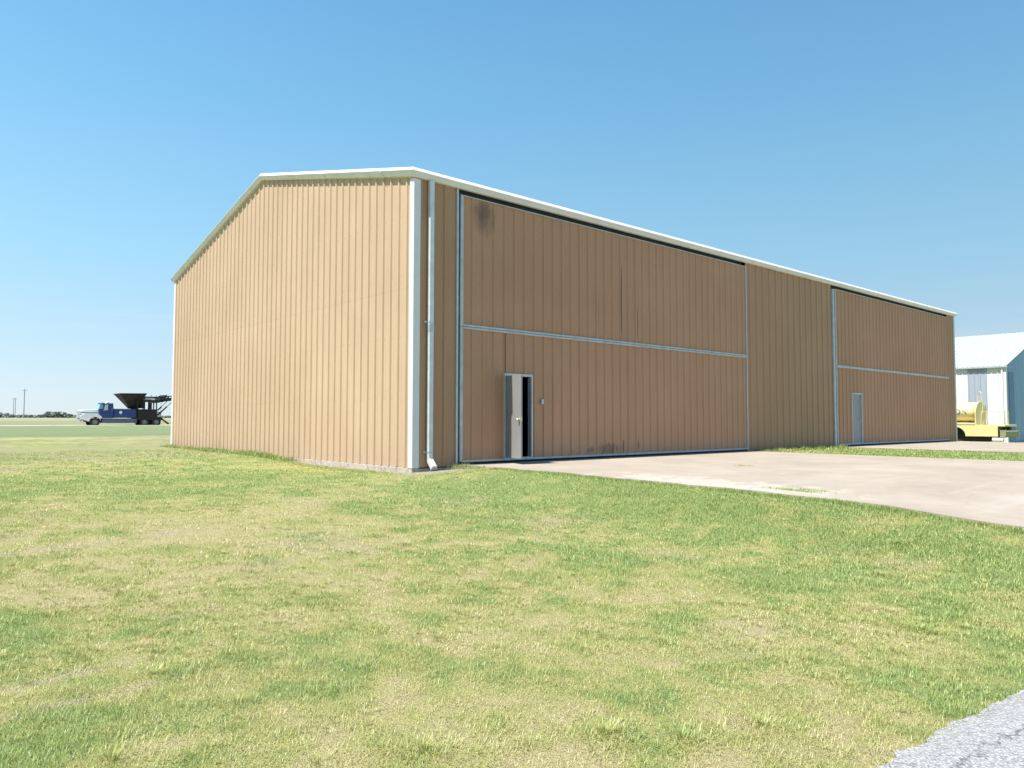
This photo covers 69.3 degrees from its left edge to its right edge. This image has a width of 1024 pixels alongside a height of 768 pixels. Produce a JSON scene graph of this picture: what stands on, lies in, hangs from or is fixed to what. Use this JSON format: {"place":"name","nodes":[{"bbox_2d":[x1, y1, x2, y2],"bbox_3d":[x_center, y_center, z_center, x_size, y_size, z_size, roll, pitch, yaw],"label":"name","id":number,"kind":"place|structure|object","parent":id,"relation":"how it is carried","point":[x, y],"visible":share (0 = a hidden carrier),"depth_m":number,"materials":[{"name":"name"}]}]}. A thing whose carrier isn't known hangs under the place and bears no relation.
{"place":"outdoors","nodes":[
{"label":"outdoors","id":0,"kind":"place"},
{"bbox_2d":[0,425,138,425],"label":"gravel road","id":1,"kind":"structure","parent":0,"point":[69,425],"depth_m":83.40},
{"bbox_2d":[75,393,171,424],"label":"hopper truck","id":2,"kind":"object","parent":1,"relation":"on","point":[107,412],"visible":0.9,"depth_m":89.07,"materials":[{"name":"blue paint"}]},
{"bbox_2d":[0,418,1023,767],"bbox_3d":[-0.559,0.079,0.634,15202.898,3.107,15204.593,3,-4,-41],"label":"ground","id":3,"kind":"structure","parent":0,"point":[20,436],"depth_m":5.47,"materials":[{"name":"green plant"}]},
{"bbox_2d":[22,389,26,417],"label":"utility pole","id":4,"kind":"object","parent":3,"relation":"on","point":[24,390],"visible":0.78,"depth_m":334.10,"materials":[{"name":"grey wood"}]},
{"bbox_2d":[0,411,170,417],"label":"hedge","id":5,"kind":"object","parent":3,"relation":"on","point":[56,414],"visible":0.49,"depth_m":359.65,"materials":[{"name":"green plant"}]},
{"bbox_2d":[170,167,957,472],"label":"hangar","id":6,"kind":"structure","parent":3,"relation":"on","point":[406,319],"depth_m":21.55,"materials":[{"name":"beige metal"}]},
{"bbox_2d":[506,374,521,458],"bbox_3d":[0.023,0.796,18.152,0.114,2.035,0.844,1,-3,-25],"label":"entry door","id":7,"kind":"structure","parent":6,"relation":"in","point":[513,383],"depth_m":18.12,"materials":[{"name":"grey paint"}]},
{"bbox_2d":[458,194,747,464],"bbox_3d":[3.477,-1.117,21.856,12.590,6.487,0.106,3,-4,-41],"label":"bifold door","id":8,"kind":"structure","parent":6,"relation":"in","point":[630,346],"depth_m":20.82,"materials":[{"name":"beige metal"}]},
{"bbox_2d":[853,394,861,442],"bbox_3d":[14.659,1.469,31.533,0.872,2.044,0.105,3,-4,-41],"label":"entry door","id":9,"kind":"structure","parent":6,"relation":"in","point":[857,420],"depth_m":31.57,"materials":[{"name":"grey paint"}]},
{"bbox_2d":[834,289,949,445],"bbox_3d":[18.019,-0.474,34.575,12.631,6.487,0.110,3,-4,-41],"label":"bifold door","id":10,"kind":"structure","parent":6,"relation":"in","point":[894,355],"depth_m":33.98,"materials":[{"name":"beige metal"}]},
{"bbox_2d":[465,451,1023,527],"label":"concrete apron","id":11,"kind":"object","parent":3,"relation":"on","point":[986,491],"visible":0.94,"depth_m":14.65,"materials":[{"name":"beige concrete"}]},
{"bbox_2d":[846,441,1023,452],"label":"concrete apron","id":12,"kind":"object","parent":3,"relation":"on","point":[1004,447],"visible":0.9,"depth_m":30.73,"materials":[{"name":"beige concrete"}]},
{"bbox_2d":[957,391,1018,441],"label":"tanker truck","id":13,"kind":"object","parent":3,"relation":"on","point":[972,423],"visible":0.34,"depth_m":43.98,"materials":[{"name":"yellow paint"}]},
{"bbox_2d":[955,332,1023,442],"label":"shed","id":14,"kind":"structure","parent":3,"relation":"on","point":[990,368],"depth_m":49.50,"materials":[{"name":"white metal"}]},
{"bbox_2d":[1009,372,1015,442],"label":"gable door","id":15,"kind":"structure","parent":14,"relation":"in","point":[1011,375],"depth_m":48.53,"materials":[{"name":"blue metal"}]},
{"bbox_2d":[0,0,1023,415],"label":"sky","id":16,"kind":"structure","parent":0,"point":[875,145],"materials":[{"name":"blue"}]},
{"bbox_2d":[876,690,1023,767],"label":"asphalt road","id":17,"kind":"structure","parent":0,"point":[995,739],"depth_m":3.54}
]}

